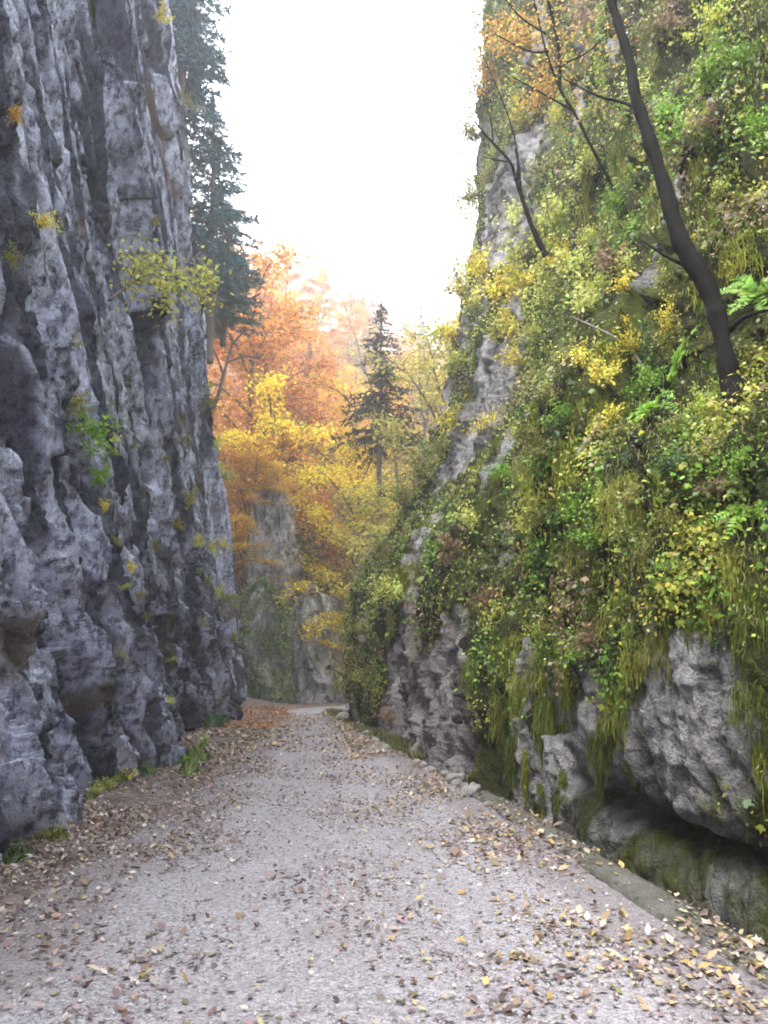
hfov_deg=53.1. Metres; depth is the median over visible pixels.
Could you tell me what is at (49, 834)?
herb
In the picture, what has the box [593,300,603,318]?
hanging moss
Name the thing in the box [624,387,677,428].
fern
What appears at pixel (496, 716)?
hanging moss
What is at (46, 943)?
fallen leaf
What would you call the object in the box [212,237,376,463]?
beech
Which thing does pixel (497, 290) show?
shrub
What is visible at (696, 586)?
shrub
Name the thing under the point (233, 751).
leaf litter
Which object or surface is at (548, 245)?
shrub
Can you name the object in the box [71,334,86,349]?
shrub
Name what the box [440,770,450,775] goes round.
stone
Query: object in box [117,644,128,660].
shrub
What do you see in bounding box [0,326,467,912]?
ground
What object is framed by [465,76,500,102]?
shrub
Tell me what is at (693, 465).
hanging moss
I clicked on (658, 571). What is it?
hanging moss
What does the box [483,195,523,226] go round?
shrub
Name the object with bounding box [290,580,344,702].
rock tower
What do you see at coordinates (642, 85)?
shrub
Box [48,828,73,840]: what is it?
weeds
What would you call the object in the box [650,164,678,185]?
shrub
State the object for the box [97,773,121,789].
herb
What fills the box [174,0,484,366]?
sky
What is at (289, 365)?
beech
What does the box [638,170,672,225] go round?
hanging moss
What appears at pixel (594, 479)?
hanging moss
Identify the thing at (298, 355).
beech
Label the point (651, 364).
hanging moss
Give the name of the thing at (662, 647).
hanging moss
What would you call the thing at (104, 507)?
shrub
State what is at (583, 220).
hanging moss
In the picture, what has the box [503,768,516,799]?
hanging moss
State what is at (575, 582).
undergrowth
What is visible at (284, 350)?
beech
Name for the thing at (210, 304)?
shrub
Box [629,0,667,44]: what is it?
shrub
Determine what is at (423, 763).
stone
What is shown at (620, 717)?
hanging moss
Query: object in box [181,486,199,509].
shrub
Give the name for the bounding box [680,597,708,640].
hanging moss
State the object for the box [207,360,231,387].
beech
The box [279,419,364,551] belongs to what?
beech
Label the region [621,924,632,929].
fallen leaf
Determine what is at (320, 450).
maple
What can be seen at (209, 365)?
beech
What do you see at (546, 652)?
shrub
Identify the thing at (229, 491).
beech
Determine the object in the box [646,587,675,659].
hanging moss
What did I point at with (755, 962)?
fallen leaf
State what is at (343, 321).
beech
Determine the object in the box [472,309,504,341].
shrub
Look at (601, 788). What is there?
hanging moss
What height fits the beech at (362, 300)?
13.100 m
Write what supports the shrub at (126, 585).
on the limestone cliff at (94, 151)
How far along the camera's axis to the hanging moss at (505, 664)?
10.89 m
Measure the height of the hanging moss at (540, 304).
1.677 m
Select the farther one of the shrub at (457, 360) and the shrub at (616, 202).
the shrub at (457, 360)
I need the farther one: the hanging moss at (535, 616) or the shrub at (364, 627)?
the shrub at (364, 627)
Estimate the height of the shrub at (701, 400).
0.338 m
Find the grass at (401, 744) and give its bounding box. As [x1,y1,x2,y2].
[323,707,424,760]
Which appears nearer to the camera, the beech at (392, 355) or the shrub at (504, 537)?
the shrub at (504, 537)
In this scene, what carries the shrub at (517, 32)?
on the overgrown cliff at (655, 820)
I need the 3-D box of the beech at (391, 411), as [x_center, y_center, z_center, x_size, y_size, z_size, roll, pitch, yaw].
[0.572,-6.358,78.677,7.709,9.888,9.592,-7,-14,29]
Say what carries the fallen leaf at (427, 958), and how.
on the road
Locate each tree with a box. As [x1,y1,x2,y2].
[107,233,233,339]
[212,328,259,409]
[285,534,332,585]
[308,614,364,721]
[329,277,433,502]
[353,307,448,459]
[460,0,647,191]
[563,0,767,419]
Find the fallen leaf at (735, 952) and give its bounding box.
[728,951,739,956]
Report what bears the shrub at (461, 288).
on the overgrown cliff at (655, 820)
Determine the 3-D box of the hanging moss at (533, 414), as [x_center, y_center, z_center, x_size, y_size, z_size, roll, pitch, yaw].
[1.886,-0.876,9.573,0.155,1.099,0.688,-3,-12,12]
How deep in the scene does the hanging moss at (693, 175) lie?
8.89 m
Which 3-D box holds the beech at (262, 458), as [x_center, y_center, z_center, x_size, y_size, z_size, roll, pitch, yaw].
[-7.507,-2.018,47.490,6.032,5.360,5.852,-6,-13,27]
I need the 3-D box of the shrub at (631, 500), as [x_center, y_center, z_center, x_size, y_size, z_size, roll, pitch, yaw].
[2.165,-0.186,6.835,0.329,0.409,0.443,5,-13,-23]
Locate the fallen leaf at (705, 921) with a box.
[701,918,710,923]
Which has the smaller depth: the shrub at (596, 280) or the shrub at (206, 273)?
the shrub at (596, 280)
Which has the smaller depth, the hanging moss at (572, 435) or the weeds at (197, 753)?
the hanging moss at (572, 435)
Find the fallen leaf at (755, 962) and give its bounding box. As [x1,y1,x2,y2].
[746,959,760,965]
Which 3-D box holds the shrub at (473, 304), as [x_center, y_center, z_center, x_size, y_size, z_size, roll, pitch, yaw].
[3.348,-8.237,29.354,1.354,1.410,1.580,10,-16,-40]
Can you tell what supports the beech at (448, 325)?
on the ground at (26, 890)
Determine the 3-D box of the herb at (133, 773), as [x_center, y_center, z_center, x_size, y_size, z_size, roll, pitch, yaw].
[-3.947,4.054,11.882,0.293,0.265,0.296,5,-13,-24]
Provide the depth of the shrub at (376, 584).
21.43 m
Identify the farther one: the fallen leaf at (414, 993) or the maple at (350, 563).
the maple at (350, 563)
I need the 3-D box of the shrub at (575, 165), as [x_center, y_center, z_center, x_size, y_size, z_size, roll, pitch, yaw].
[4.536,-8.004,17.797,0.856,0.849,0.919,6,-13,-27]
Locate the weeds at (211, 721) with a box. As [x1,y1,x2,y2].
[201,713,224,727]
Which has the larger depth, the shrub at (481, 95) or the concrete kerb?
the shrub at (481, 95)
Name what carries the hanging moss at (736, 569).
hanging from the overgrown cliff at (655, 820)
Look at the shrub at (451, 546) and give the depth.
13.60 m
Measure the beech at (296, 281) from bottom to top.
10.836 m
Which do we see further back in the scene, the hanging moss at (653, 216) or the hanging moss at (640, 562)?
the hanging moss at (653, 216)
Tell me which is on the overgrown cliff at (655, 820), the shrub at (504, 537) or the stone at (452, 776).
the shrub at (504, 537)
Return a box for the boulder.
[336,712,348,720]
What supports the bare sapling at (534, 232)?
on the overgrown cliff at (655, 820)
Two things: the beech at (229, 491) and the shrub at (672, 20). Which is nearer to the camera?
the shrub at (672, 20)
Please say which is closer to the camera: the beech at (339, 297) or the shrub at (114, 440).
the shrub at (114, 440)
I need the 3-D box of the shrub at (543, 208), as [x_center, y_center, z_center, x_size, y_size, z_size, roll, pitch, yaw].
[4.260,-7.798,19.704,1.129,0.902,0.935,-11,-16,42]
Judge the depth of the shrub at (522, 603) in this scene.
9.83 m
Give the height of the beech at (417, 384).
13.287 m
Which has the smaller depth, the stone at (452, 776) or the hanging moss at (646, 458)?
the hanging moss at (646, 458)
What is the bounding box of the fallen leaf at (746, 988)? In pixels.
[741,986,754,991]
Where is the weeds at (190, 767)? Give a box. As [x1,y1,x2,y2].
[174,758,203,774]
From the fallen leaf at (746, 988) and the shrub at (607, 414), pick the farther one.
the shrub at (607, 414)
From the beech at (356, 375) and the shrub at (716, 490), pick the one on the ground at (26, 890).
the beech at (356, 375)
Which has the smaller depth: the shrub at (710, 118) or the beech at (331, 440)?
the shrub at (710, 118)
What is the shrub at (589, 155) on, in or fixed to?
on the overgrown cliff at (655, 820)
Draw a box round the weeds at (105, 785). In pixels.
[95,780,113,791]
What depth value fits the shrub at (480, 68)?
31.52 m
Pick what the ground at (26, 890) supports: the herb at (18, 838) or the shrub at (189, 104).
the herb at (18, 838)
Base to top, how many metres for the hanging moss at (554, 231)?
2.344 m
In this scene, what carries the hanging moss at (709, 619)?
hanging from the overgrown cliff at (655, 820)
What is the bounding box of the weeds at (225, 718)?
[219,713,234,722]
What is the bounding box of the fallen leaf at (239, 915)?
[234,912,244,917]
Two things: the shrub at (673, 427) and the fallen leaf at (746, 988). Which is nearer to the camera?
the fallen leaf at (746, 988)
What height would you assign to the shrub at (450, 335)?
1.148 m
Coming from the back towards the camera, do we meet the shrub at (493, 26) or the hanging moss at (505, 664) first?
the shrub at (493, 26)
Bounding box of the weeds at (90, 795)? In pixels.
[83,791,97,799]
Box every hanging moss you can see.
[377,562,410,610]
[385,610,395,642]
[416,520,432,537]
[433,579,458,615]
[461,656,481,711]
[467,597,483,630]
[470,480,502,552]
[474,437,503,481]
[479,475,503,502]
[487,637,511,713]
[487,690,508,774]
[501,628,557,716]
[501,630,528,675]
[503,672,531,748]
[503,733,517,801]
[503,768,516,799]
[505,398,512,415]
[515,436,580,537]
[518,642,559,719]
[519,279,552,321]
[519,748,529,810]
[521,486,530,547]
[521,589,546,642]
[522,551,552,622]
[528,780,546,819]
[529,398,540,457]
[531,689,557,787]
[532,616,566,737]
[542,198,569,268]
[547,496,561,605]
[550,205,569,240]
[552,769,567,793]
[552,794,567,828]
[555,523,593,601]
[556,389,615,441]
[556,721,569,733]
[560,289,574,347]
[561,681,575,743]
[562,408,598,462]
[562,646,580,729]
[563,394,574,435]
[566,471,601,543]
[567,192,602,235]
[580,139,595,227]
[583,349,628,379]
[585,729,610,802]
[586,573,597,630]
[590,182,610,245]
[591,597,627,650]
[592,468,646,578]
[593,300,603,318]
[594,716,617,761]
[595,333,624,373]
[596,687,627,760]
[597,767,604,806]
[606,128,630,182]
[607,139,626,193]
[609,423,639,448]
[615,200,663,269]
[615,648,653,702]
[616,300,631,402]
[616,397,647,423]
[618,530,653,581]
[621,618,635,697]
[634,631,672,684]
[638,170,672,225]
[639,349,653,397]
[640,424,660,482]
[645,544,687,596]
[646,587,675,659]
[647,455,663,571]
[653,125,717,217]
[656,337,675,361]
[658,476,667,503]
[661,601,680,704]
[680,252,748,312]
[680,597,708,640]
[681,605,708,657]
[682,195,710,232]
[683,355,716,376]
[690,449,698,473]
[693,478,750,537]
[695,297,704,317]
[697,583,732,648]
[698,179,705,198]
[706,196,718,229]
[708,353,737,373]
[713,213,755,273]
[713,544,766,620]
[720,219,767,300]
[726,674,767,757]
[727,609,767,709]
[731,171,746,189]
[735,581,767,640]
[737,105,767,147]
[740,352,765,375]
[747,737,767,819]
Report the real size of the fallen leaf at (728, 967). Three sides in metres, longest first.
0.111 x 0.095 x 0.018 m
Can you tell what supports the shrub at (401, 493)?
on the overgrown cliff at (655, 820)
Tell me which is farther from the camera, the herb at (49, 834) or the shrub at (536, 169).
the shrub at (536, 169)
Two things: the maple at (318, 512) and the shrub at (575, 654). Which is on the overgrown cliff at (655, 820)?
the shrub at (575, 654)
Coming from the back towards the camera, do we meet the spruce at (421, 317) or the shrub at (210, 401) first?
the spruce at (421, 317)
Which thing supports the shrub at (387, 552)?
on the overgrown cliff at (655, 820)
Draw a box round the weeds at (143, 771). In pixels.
[132,765,149,776]
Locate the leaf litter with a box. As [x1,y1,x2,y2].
[0,702,767,1023]
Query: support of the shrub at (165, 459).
on the limestone cliff at (94, 151)
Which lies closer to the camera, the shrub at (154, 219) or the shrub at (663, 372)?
the shrub at (663, 372)
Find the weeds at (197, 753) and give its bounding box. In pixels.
[180,742,212,762]
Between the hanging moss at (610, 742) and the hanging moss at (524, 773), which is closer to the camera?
the hanging moss at (610, 742)
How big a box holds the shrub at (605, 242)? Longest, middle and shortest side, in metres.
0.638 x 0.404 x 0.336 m
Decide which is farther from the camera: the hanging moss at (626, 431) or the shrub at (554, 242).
the shrub at (554, 242)
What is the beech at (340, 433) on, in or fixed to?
on the ground at (26, 890)
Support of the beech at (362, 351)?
on the ground at (26, 890)
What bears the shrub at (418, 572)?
on the overgrown cliff at (655, 820)
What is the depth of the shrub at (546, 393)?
9.49 m
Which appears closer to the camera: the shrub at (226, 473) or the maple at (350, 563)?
the shrub at (226, 473)
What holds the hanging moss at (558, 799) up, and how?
hanging from the overgrown cliff at (655, 820)
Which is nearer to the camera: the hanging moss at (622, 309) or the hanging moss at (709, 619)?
the hanging moss at (709, 619)
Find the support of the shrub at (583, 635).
on the overgrown cliff at (655, 820)
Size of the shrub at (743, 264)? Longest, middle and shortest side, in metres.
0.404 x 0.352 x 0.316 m
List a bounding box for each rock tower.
[244,482,303,673]
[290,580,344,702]
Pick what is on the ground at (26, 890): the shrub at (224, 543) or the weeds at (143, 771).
the weeds at (143, 771)
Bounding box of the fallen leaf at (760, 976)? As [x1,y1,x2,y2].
[755,974,765,978]
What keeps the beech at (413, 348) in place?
on the ground at (26, 890)
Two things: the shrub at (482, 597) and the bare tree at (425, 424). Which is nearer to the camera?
the shrub at (482, 597)
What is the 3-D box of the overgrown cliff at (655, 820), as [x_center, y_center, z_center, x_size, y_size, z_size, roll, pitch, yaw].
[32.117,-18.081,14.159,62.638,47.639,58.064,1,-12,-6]
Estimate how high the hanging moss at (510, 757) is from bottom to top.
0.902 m
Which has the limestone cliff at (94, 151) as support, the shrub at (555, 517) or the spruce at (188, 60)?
the spruce at (188, 60)
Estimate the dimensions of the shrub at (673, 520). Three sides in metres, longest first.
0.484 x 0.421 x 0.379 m
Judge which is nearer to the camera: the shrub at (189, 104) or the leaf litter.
the leaf litter
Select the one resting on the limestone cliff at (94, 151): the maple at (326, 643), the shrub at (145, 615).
the shrub at (145, 615)
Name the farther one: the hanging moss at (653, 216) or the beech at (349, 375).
the beech at (349, 375)
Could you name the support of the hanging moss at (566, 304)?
hanging from the overgrown cliff at (655, 820)
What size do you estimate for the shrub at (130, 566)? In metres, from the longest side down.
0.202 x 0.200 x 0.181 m
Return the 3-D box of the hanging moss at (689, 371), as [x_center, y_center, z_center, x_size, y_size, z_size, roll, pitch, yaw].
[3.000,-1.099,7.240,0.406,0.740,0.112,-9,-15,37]
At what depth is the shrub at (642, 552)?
6.44 m
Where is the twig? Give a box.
[573,317,647,371]
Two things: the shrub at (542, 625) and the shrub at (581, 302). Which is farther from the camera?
the shrub at (581, 302)
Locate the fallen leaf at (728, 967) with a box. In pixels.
[716,965,733,970]
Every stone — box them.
[419,760,427,766]
[426,766,436,771]
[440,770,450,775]
[445,773,465,782]
[451,779,462,785]
[459,784,480,796]
[483,801,493,806]
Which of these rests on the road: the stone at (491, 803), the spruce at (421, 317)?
the stone at (491, 803)
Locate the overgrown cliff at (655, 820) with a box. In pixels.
[343,0,767,946]
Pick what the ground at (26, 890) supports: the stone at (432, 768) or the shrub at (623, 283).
the stone at (432, 768)
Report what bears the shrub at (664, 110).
on the overgrown cliff at (655, 820)
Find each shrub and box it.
[1,239,25,273]
[3,103,25,126]
[29,209,65,234]
[65,388,90,419]
[65,402,127,462]
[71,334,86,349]
[97,497,116,512]
[111,534,122,545]
[112,433,121,444]
[112,445,125,458]
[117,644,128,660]
[119,582,133,590]
[127,558,137,573]
[129,437,137,452]
[130,588,150,601]
[142,609,154,621]
[146,213,160,226]
[150,537,164,554]
[153,0,174,24]
[160,450,171,463]
[165,656,176,662]
[166,694,174,703]
[173,517,185,530]
[178,89,209,113]
[180,435,193,444]
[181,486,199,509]
[191,536,202,547]
[194,531,206,545]
[196,265,219,281]
[196,614,208,627]
[199,387,225,417]
[202,575,212,587]
[205,292,219,316]
[206,379,216,390]
[206,538,220,560]
[211,433,227,449]
[214,582,227,600]
[215,461,225,469]
[215,537,231,551]
[216,605,226,618]
[218,462,239,483]
[220,591,240,611]
[229,629,242,643]
[344,602,374,643]
[345,665,366,688]
[354,661,380,689]
[359,566,391,611]
[361,522,406,570]
[368,703,403,731]
[371,574,407,602]
[374,473,417,507]
[390,437,440,502]
[400,555,428,595]
[419,426,456,467]
[422,314,462,343]
[423,310,452,352]
[431,399,462,436]
[432,332,468,376]
[433,532,466,566]
[442,271,472,297]
[443,256,468,299]
[446,489,481,533]
[450,171,485,222]
[452,239,494,272]
[452,278,481,317]
[453,101,481,154]
[455,250,493,291]
[461,404,504,440]
[461,583,503,613]
[462,261,521,304]
[462,304,495,347]
[464,37,507,104]
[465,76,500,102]
[468,0,508,33]
[468,148,496,201]
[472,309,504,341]
[477,10,516,53]
[477,29,509,81]
[478,4,539,63]
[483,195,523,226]
[483,446,511,482]
[488,519,515,546]
[490,219,527,277]
[490,295,520,348]
[490,329,527,369]
[490,521,528,547]
[492,252,540,313]
[497,440,538,480]
[500,80,544,130]
[501,301,556,360]
[503,395,545,439]
[503,412,529,443]
[505,590,534,614]
[507,88,534,133]
[509,412,563,464]
[513,242,563,313]
[513,492,545,538]
[516,63,557,128]
[519,592,552,649]
[520,272,565,311]
[521,363,561,410]
[523,146,556,190]
[527,211,550,237]
[528,225,565,274]
[530,622,559,673]
[531,192,568,219]
[533,191,569,230]
[535,492,566,529]
[536,394,570,425]
[538,229,564,270]
[538,234,571,274]
[538,242,588,282]
[544,630,594,667]
[547,97,564,136]
[550,337,596,367]
[554,0,604,41]
[554,492,584,520]
[555,280,602,315]
[556,156,593,184]
[558,197,610,246]
[563,509,607,548]
[563,617,605,661]
[565,132,610,174]
[571,259,607,305]
[572,480,611,509]
[574,141,602,176]
[574,354,626,387]
[585,398,624,438]
[589,241,630,277]
[590,414,634,445]
[591,175,628,220]
[594,226,616,263]
[599,313,651,368]
[606,267,643,293]
[607,247,642,273]
[607,470,650,513]
[608,71,652,101]
[608,525,645,553]
[609,509,639,564]
[613,518,664,571]
[617,377,644,399]
[623,326,658,365]
[627,360,668,393]
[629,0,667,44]
[643,0,692,34]
[643,351,680,382]
[643,549,681,573]
[644,439,695,477]
[645,255,675,288]
[647,87,687,126]
[648,287,681,344]
[648,507,690,548]
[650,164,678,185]
[650,309,693,363]
[651,414,694,450]
[654,109,688,150]
[669,412,713,453]
[671,571,706,600]
[673,102,709,143]
[677,381,721,427]
[682,0,729,44]
[682,42,722,85]
[684,424,726,463]
[686,125,733,161]
[691,96,723,139]
[695,467,749,497]
[697,173,734,199]
[700,430,751,490]
[702,31,767,71]
[708,175,756,221]
[720,243,759,277]
[728,97,767,147]
[733,338,767,366]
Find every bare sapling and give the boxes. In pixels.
[471,43,548,257]
[574,409,609,457]
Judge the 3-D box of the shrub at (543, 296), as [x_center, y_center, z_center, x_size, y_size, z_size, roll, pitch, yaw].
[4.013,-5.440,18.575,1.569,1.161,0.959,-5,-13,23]
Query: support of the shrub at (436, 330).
on the overgrown cliff at (655, 820)
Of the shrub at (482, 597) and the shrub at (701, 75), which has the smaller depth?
the shrub at (701, 75)
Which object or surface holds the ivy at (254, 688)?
on the rock knoll at (279, 664)
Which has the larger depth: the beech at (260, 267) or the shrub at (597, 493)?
the beech at (260, 267)
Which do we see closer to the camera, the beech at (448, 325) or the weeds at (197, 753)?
the weeds at (197, 753)
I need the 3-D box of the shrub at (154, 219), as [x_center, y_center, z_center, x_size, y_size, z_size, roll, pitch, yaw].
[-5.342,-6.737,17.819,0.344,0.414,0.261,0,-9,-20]
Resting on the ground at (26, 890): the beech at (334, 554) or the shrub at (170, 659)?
the beech at (334, 554)
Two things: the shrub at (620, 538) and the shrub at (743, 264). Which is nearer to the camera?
the shrub at (620, 538)
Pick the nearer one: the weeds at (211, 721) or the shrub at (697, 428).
the shrub at (697, 428)
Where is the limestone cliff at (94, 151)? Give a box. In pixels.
[0,0,248,862]
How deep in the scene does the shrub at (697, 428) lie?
6.35 m
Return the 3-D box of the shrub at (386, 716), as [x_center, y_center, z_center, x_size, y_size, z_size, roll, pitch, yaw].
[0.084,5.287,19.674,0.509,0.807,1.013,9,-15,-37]
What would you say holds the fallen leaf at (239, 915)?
on the road
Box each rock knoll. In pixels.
[238,579,294,703]
[327,556,362,639]
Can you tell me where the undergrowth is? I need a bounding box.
[327,0,767,846]
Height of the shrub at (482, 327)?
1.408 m
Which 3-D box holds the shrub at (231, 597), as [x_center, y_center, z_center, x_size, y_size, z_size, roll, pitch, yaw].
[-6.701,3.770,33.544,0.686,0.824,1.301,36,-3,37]
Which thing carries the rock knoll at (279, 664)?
on the ground at (26, 890)
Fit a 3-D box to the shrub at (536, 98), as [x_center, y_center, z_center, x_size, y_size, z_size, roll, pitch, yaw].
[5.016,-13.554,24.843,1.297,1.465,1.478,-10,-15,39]
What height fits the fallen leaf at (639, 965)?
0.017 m
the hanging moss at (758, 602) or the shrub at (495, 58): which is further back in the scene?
the shrub at (495, 58)
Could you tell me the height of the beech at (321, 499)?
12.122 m
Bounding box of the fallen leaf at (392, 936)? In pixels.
[386,934,396,940]
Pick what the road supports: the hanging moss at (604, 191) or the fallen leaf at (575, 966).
the fallen leaf at (575, 966)
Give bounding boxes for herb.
[11,832,37,848]
[36,820,70,839]
[84,779,106,794]
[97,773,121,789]
[119,765,138,779]
[138,762,161,773]
[175,755,192,764]
[197,733,210,745]
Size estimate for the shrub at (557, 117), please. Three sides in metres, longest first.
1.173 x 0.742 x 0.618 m
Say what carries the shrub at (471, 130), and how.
on the overgrown cliff at (655, 820)
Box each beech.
[207,353,244,431]
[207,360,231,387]
[208,226,359,593]
[209,362,245,432]
[209,386,244,444]
[211,349,247,415]
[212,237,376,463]
[213,413,255,511]
[217,427,316,591]
[218,438,252,510]
[219,333,337,429]
[219,435,305,522]
[235,291,305,364]
[236,326,316,404]
[237,382,319,472]
[247,253,277,295]
[249,266,288,308]
[252,437,315,511]
[259,338,328,377]
[268,287,314,351]
[271,332,358,431]
[272,253,319,313]
[273,259,301,299]
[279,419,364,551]
[290,255,341,314]
[290,388,334,462]
[293,315,338,363]
[294,485,355,604]
[296,272,347,329]
[299,323,356,390]
[302,386,403,509]
[305,408,351,497]
[307,293,342,342]
[310,536,364,645]
[315,365,370,470]
[319,304,378,382]
[326,290,392,362]
[327,323,406,428]
[329,290,360,329]
[331,283,393,348]
[335,366,371,426]
[344,411,429,514]
[346,349,371,390]
[357,399,410,469]
[359,301,396,358]
[367,389,416,452]
[371,342,410,373]
[387,321,422,381]
[391,349,444,434]
[393,333,422,371]
[396,363,415,413]
[400,372,442,436]
[438,317,456,363]
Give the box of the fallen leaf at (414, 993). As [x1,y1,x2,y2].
[408,990,419,996]
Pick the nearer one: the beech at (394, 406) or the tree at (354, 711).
the tree at (354, 711)
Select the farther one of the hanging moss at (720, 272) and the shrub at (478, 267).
the shrub at (478, 267)
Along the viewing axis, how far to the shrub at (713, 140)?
8.43 m
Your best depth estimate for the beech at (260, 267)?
126.12 m
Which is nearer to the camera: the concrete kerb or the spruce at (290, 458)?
the concrete kerb
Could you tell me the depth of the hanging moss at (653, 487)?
6.78 m
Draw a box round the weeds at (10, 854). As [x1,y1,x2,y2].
[0,843,33,863]
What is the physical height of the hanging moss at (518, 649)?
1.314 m
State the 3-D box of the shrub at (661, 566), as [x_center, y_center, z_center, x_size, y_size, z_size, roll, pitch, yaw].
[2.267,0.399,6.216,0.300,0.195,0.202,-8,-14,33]
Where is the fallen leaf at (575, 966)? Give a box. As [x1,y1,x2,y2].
[567,962,581,968]
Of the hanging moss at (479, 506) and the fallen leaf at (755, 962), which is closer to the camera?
the fallen leaf at (755, 962)
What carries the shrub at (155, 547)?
on the limestone cliff at (94, 151)
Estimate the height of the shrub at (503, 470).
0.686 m
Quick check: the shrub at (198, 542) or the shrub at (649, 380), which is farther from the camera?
the shrub at (198, 542)
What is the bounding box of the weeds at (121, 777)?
[109,770,129,782]
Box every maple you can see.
[214,366,358,607]
[229,513,279,569]
[247,460,306,527]
[268,425,409,640]
[281,367,426,566]
[304,344,448,580]
[312,611,347,701]
[323,317,454,571]
[329,470,407,614]
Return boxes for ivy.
[238,574,299,703]
[291,580,343,634]
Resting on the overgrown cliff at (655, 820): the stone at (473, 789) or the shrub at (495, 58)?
the shrub at (495, 58)
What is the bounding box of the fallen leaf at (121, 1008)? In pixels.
[116,1005,127,1010]
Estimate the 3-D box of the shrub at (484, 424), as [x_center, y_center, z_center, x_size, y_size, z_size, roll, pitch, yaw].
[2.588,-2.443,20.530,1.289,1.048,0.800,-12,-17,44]
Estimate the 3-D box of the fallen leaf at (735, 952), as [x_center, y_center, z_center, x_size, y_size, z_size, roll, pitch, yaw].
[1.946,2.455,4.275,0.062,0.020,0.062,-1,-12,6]
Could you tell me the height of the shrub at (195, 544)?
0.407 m
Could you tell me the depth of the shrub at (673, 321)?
8.14 m
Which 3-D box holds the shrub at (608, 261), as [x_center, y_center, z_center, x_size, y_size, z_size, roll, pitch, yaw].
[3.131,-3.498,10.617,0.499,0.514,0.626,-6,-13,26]
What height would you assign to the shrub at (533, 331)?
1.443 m
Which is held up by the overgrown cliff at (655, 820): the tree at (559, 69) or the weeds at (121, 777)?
the tree at (559, 69)
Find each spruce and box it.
[169,0,234,127]
[173,0,248,197]
[189,96,270,363]
[204,200,265,346]
[278,424,331,580]
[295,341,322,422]
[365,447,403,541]
[394,344,408,404]
[403,377,434,467]
[406,296,432,358]
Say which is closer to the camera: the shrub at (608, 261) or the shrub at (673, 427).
the shrub at (673, 427)
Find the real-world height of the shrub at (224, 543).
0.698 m
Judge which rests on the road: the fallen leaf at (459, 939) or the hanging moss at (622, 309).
the fallen leaf at (459, 939)
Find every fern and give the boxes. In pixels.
[84,458,111,488]
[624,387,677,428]
[667,320,706,388]
[707,499,764,544]
[720,274,767,314]
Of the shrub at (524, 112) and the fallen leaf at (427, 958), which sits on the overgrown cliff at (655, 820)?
the shrub at (524, 112)
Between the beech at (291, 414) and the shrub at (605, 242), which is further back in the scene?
the beech at (291, 414)
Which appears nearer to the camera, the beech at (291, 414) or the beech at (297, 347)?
the beech at (291, 414)
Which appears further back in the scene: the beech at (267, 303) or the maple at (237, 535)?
the beech at (267, 303)
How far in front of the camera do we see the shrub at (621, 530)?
7.09 m
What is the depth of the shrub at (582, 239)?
16.34 m
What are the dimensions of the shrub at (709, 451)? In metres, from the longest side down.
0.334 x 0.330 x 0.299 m
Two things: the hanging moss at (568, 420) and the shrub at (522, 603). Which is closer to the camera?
the hanging moss at (568, 420)
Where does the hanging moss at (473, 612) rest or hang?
hanging from the overgrown cliff at (655, 820)
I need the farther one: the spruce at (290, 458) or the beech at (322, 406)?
the beech at (322, 406)
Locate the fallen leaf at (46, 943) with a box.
[40,941,50,945]
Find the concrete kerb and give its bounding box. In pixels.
[472,790,767,984]
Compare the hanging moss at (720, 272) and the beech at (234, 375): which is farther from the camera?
the beech at (234, 375)
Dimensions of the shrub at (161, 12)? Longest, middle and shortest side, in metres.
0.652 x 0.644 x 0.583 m
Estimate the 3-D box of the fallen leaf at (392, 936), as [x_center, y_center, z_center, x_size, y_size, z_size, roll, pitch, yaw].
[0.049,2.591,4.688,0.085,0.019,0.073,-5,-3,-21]
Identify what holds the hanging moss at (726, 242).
hanging from the overgrown cliff at (655, 820)
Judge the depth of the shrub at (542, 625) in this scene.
9.12 m
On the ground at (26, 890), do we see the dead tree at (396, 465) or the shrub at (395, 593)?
the dead tree at (396, 465)
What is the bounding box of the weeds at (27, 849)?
[20,844,45,855]
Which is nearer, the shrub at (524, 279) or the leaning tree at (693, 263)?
the leaning tree at (693, 263)
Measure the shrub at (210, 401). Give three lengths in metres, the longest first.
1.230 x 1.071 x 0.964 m
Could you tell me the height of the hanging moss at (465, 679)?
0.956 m
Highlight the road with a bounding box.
[0,705,767,1023]
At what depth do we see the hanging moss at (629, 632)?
6.65 m
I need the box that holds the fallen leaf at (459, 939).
[456,936,465,941]
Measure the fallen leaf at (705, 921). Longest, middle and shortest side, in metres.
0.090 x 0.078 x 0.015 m
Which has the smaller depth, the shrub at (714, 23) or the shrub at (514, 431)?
the shrub at (714, 23)
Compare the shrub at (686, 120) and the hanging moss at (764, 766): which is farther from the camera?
the shrub at (686, 120)
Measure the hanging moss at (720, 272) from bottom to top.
0.970 m
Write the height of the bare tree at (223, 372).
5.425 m
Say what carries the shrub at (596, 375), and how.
on the overgrown cliff at (655, 820)
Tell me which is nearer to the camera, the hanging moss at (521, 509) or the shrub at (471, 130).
the hanging moss at (521, 509)
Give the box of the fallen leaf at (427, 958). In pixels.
[420,956,431,960]
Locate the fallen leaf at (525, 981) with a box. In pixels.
[518,977,530,984]
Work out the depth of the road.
4.90 m
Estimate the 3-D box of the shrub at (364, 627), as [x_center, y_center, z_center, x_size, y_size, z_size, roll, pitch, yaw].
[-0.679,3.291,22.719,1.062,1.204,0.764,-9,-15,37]
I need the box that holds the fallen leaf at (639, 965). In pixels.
[632,962,643,968]
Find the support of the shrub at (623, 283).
on the overgrown cliff at (655, 820)
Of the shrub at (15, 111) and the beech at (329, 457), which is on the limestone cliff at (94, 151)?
the shrub at (15, 111)
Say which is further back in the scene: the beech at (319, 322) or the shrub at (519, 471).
the beech at (319, 322)
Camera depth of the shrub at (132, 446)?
17.59 m
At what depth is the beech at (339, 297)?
134.12 m

